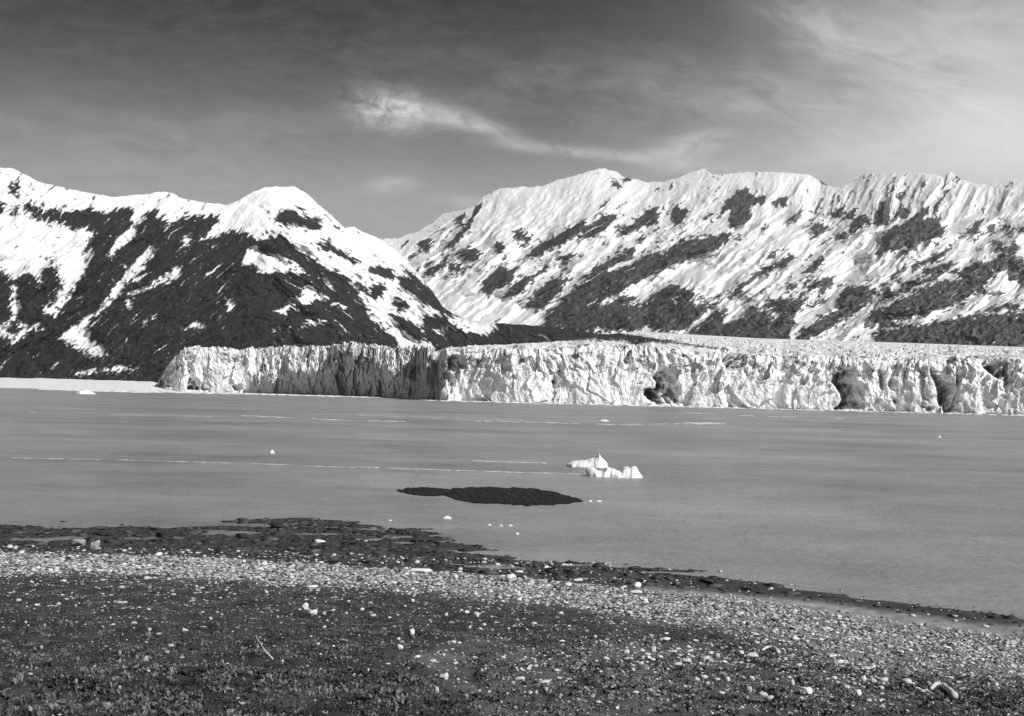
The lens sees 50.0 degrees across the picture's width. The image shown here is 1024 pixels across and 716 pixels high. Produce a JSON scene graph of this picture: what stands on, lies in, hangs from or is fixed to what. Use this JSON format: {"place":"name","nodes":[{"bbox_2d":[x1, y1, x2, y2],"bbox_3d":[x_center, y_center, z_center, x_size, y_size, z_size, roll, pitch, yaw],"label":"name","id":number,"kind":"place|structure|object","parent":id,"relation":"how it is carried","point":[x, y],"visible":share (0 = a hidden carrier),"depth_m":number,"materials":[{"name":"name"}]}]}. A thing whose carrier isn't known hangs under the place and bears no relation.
{"place":"outdoors","nodes":[
{"label":"outdoors","id":0,"kind":"place"},
{"bbox_2d":[0,378,173,390],"bbox_3d":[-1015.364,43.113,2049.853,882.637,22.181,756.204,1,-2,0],"label":"snow bank","id":1,"kind":"structure","parent":0,"point":[43,383],"depth_m":2102.96,"materials":[{"name":"white snow"}]},
{"bbox_2d":[0,168,605,382],"bbox_3d":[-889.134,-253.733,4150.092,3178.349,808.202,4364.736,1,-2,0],"label":"mountain","id":2,"kind":"structure","parent":0,"point":[143,287],"depth_m":3167.70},
{"bbox_2d":[39,458,584,476],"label":"brash ice","id":3,"kind":"structure","parent":0,"point":[356,466],"depth_m":102.99,"materials":[{"name":"white ice"}]},
{"bbox_2d":[0,388,1023,618],"bbox_3d":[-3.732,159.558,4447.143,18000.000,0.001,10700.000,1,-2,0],"label":"water","id":4,"kind":"structure","parent":0,"point":[907,508],"depth_m":91.72,"materials":[{"name":"grey liquid"}]},
{"bbox_2d":[77,390,95,393],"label":"ice chunk","id":5,"kind":"object","parent":4,"relation":"on","point":[85,392],"visible":0.96,"depth_m":915.42,"materials":[{"name":"white ice"}]},
{"bbox_2d":[57,412,840,424],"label":"brash ice","id":6,"kind":"structure","parent":4,"relation":"on","point":[534,422],"depth_m":295.72,"materials":[{"name":"white ice"}]},
{"bbox_2d":[396,486,582,506],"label":"shoal","id":7,"kind":"structure","parent":4,"relation":"on","point":[514,496],"depth_m":76.25,"materials":[{"name":"black gravel"}]},
{"bbox_2d":[35,388,1023,415],"bbox_3d":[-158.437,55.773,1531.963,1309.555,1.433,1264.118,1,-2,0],"label":"drift ice","id":8,"kind":"structure","parent":4,"relation":"on","point":[128,391],"depth_m":1100.83,"materials":[{"name":"white ice"}]},
{"bbox_2d":[565,454,607,467],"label":"iceberg","id":9,"kind":"object","parent":4,"relation":"on","point":[598,461],"visible":0.96,"depth_m":110.26,"materials":[{"name":"white ice"}]},
{"bbox_2d":[585,466,642,477],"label":"iceberg","id":10,"kind":"object","parent":4,"relation":"on","point":[628,472],"visible":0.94,"depth_m":97.10,"materials":[{"name":"white ice"}]},
{"bbox_2d":[0,518,1023,715],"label":"beach","id":11,"kind":"structure","parent":0,"point":[943,619],"depth_m":18.17,"materials":[{"name":"grey gravel"}]},
{"bbox_2d":[16,673,23,681],"bbox_3d":[-4.738,3.071,10.570,0.072,0.092,0.106,2,-2,-22],"label":"pale plant","id":12,"kind":"object","parent":11,"relation":"on","point":[20,677],"visible":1,"depth_m":10.56,"materials":[{"name":"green plant"}]},
{"bbox_2d":[72,539,85,545],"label":"boulder","id":13,"kind":"object","parent":11,"relation":"on","point":[78,542],"visible":0.81,"depth_m":47.19,"materials":[{"name":"stone"}]},
{"bbox_2d":[82,667,90,674],"bbox_3d":[-4.405,3.227,11.335,0.087,0.098,0.086,1,-2,-4],"label":"pale plant","id":14,"kind":"object","parent":11,"relation":"on","point":[85,670],"visible":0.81,"depth_m":11.32,"materials":[{"name":"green plant"}]},
{"bbox_2d":[89,540,99,548],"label":"boulder","id":15,"kind":"object","parent":11,"relation":"on","point":[94,545],"visible":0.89,"depth_m":45.87,"materials":[{"name":"stone"}]},
{"bbox_2d":[155,532,173,537],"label":"boulder","id":16,"kind":"object","parent":11,"relation":"on","point":[164,535],"visible":0.87,"depth_m":51.13,"materials":[{"name":"stone"}]},
{"bbox_2d":[236,533,246,537],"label":"boulder","id":17,"kind":"object","parent":11,"relation":"on","point":[241,535],"visible":1,"depth_m":51.07,"materials":[{"name":"stone"}]},
{"bbox_2d":[255,636,273,659],"bbox_3d":[-3.018,3.502,13.260,0.069,0.166,0.604,3,-2,-33],"label":"driftwood","id":18,"kind":"object","parent":11,"relation":"on","point":[270,656],"visible":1,"depth_m":13.09,"materials":[{"name":"grey wood"}]},
{"bbox_2d":[270,523,283,527],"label":"boulder","id":19,"kind":"object","parent":11,"relation":"on","point":[277,525],"visible":0.95,"depth_m":55.41,"materials":[{"name":"stone"}]},
{"bbox_2d":[302,603,308,608],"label":"stone","id":20,"kind":"object","parent":11,"relation":"on","point":[305,605],"visible":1,"depth_m":21.22,"materials":[{"name":"white stone"}]},
{"bbox_2d":[308,609,317,614],"bbox_3d":[-3.546,4.526,19.529,0.184,0.118,0.130,2,-2,-7],"label":"stone","id":21,"kind":"object","parent":11,"relation":"on","point":[313,612],"visible":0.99,"depth_m":19.48,"materials":[{"name":"white stone"}]},
{"bbox_2d":[408,628,414,634],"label":"stone","id":22,"kind":"object","parent":11,"relation":"on","point":[411,631],"visible":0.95,"depth_m":16.14,"materials":[{"name":"white stone"}]},
{"bbox_2d":[410,568,431,572],"bbox_3d":[-3.160,7.368,37.995,0.764,0.185,0.576,1,-2,4],"label":"stone","id":23,"kind":"object","parent":11,"relation":"on","point":[420,570],"visible":0.88,"depth_m":37.85,"materials":[{"name":"white stone"}]},
{"bbox_2d":[442,673,448,679],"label":"stone","id":24,"kind":"object","parent":11,"relation":"on","point":[445,675],"visible":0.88,"depth_m":12.56,"materials":[{"name":"white stone"}]},
{"bbox_2d":[504,573,516,581],"bbox_3d":[-0.045,7.231,36.111,0.411,0.297,0.372,1,-2,-2],"label":"boulder","id":25,"kind":"object","parent":11,"relation":"on","point":[510,577],"visible":1,"depth_m":36.00,"materials":[{"name":"stone"}]},
{"bbox_2d":[0,565,1023,715],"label":"ground cover","id":26,"kind":"object","parent":11,"relation":"on","point":[320,677],"visible":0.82,"depth_m":13.46,"materials":[{"name":"grey gravel"}]},
{"bbox_2d":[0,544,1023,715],"bbox_3d":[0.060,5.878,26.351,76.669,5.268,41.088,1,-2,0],"label":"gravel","id":27,"kind":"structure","parent":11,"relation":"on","point":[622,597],"depth_m":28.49,"materials":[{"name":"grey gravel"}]},
{"bbox_2d":[0,518,1023,637],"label":"seaweed","id":28,"kind":"object","parent":11,"relation":"on","point":[558,572],"visible":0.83,"depth_m":47.23,"materials":[{"name":"black plant"}]},
{"bbox_2d":[513,676,524,679],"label":"stone","id":29,"kind":"object","parent":11,"relation":"on","point":[520,677],"visible":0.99,"depth_m":12.19,"materials":[{"name":"white stone"}]},
{"bbox_2d":[537,680,550,682],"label":"stone","id":30,"kind":"object","parent":11,"relation":"on","point":[543,681],"visible":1,"depth_m":12.10,"materials":[{"name":"white stone"}]},
{"bbox_2d":[630,590,641,592],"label":"stone","id":31,"kind":"object","parent":11,"relation":"on","point":[636,591],"visible":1,"depth_m":34.45,"materials":[{"name":"white stone"}]},
{"bbox_2d":[631,582,640,586],"bbox_3d":[4.525,8.257,39.936,0.352,0.234,0.194,2,-2,-9],"label":"boulder","id":32,"kind":"object","parent":11,"relation":"on","point":[637,584],"visible":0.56,"depth_m":39.87,"materials":[{"name":"stone"}]},
{"bbox_2d":[682,658,690,661],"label":"stone","id":33,"kind":"object","parent":11,"relation":"on","point":[686,660],"visible":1,"depth_m":15.62,"materials":[{"name":"white stone"}]},
{"bbox_2d":[746,686,751,692],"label":"stone","id":34,"kind":"object","parent":11,"relation":"on","point":[748,689],"visible":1,"depth_m":12.97,"materials":[{"name":"white stone"}]},
{"bbox_2d":[746,652,757,656],"bbox_3d":[3.875,4.783,17.708,0.186,0.066,0.176,2,-2,-10],"label":"stone","id":35,"kind":"object","parent":11,"relation":"on","point":[751,654],"visible":0.89,"depth_m":17.67,"materials":[{"name":"white stone"}]},
{"bbox_2d":[761,645,780,653],"bbox_3d":[4.324,4.876,18.384,0.270,0.103,0.506,1,-2,0],"label":"driftwood","id":36,"kind":"object","parent":11,"relation":"on","point":[776,650],"visible":0.98,"depth_m":18.46,"materials":[{"name":"white wood"}]},
{"bbox_2d":[799,687,812,693],"bbox_3d":[3.599,4.069,13.445,0.168,0.091,0.117,0,-2,23],"label":"stone","id":37,"kind":"object","parent":11,"relation":"on","point":[807,690],"visible":1,"depth_m":13.41,"materials":[{"name":"white stone"}]},
{"bbox_2d":[853,689,861,695],"bbox_3d":[4.348,4.220,13.840,0.118,0.094,0.074,0,-2,26],"label":"stone","id":38,"kind":"object","parent":11,"relation":"on","point":[858,692],"visible":0.81,"depth_m":13.82,"materials":[{"name":"white stone"}]},
{"bbox_2d":[860,675,865,681],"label":"stone","id":39,"kind":"object","parent":11,"relation":"on","point":[863,678],"visible":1,"depth_m":15.89,"materials":[{"name":"white stone"}]},
{"bbox_2d":[879,677,887,681],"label":"stone","id":40,"kind":"object","parent":11,"relation":"on","point":[884,679],"visible":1,"depth_m":15.95,"materials":[{"name":"white stone"}]},
{"bbox_2d":[901,678,911,683],"bbox_3d":[5.704,4.672,15.868,0.147,0.080,0.111,1,-2,-4],"label":"stone","id":41,"kind":"object","parent":11,"relation":"on","point":[907,681],"visible":0.98,"depth_m":15.84,"materials":[{"name":"white stone"}]},
{"bbox_2d":[929,682,957,698],"bbox_3d":[5.964,4.590,15.224,0.307,0.154,0.884,1,-2,8],"label":"driftwood","id":42,"kind":"object","parent":11,"relation":"on","point":[950,691],"visible":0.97,"depth_m":15.32,"materials":[{"name":"white wood"}]},
{"bbox_2d":[0,0,1023,238],"label":"sky","id":43,"kind":"structure","parent":0,"point":[394,117],"materials":[{"name":"grey"}]},
{"bbox_2d":[158,331,1023,414],"bbox_3d":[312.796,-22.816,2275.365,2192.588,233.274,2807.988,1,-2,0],"label":"glacier","id":44,"kind":"object","parent":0,"point":[648,368],"visible":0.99,"depth_m":1125.80,"materials":[{"name":"white ice"}]},
{"bbox_2d":[378,168,1023,346],"bbox_3d":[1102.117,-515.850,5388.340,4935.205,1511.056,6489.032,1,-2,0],"label":"mountain range","id":45,"kind":"structure","parent":0,"point":[912,257],"depth_m":5264.35,"materials":[{"name":"white snow"}]}
]}

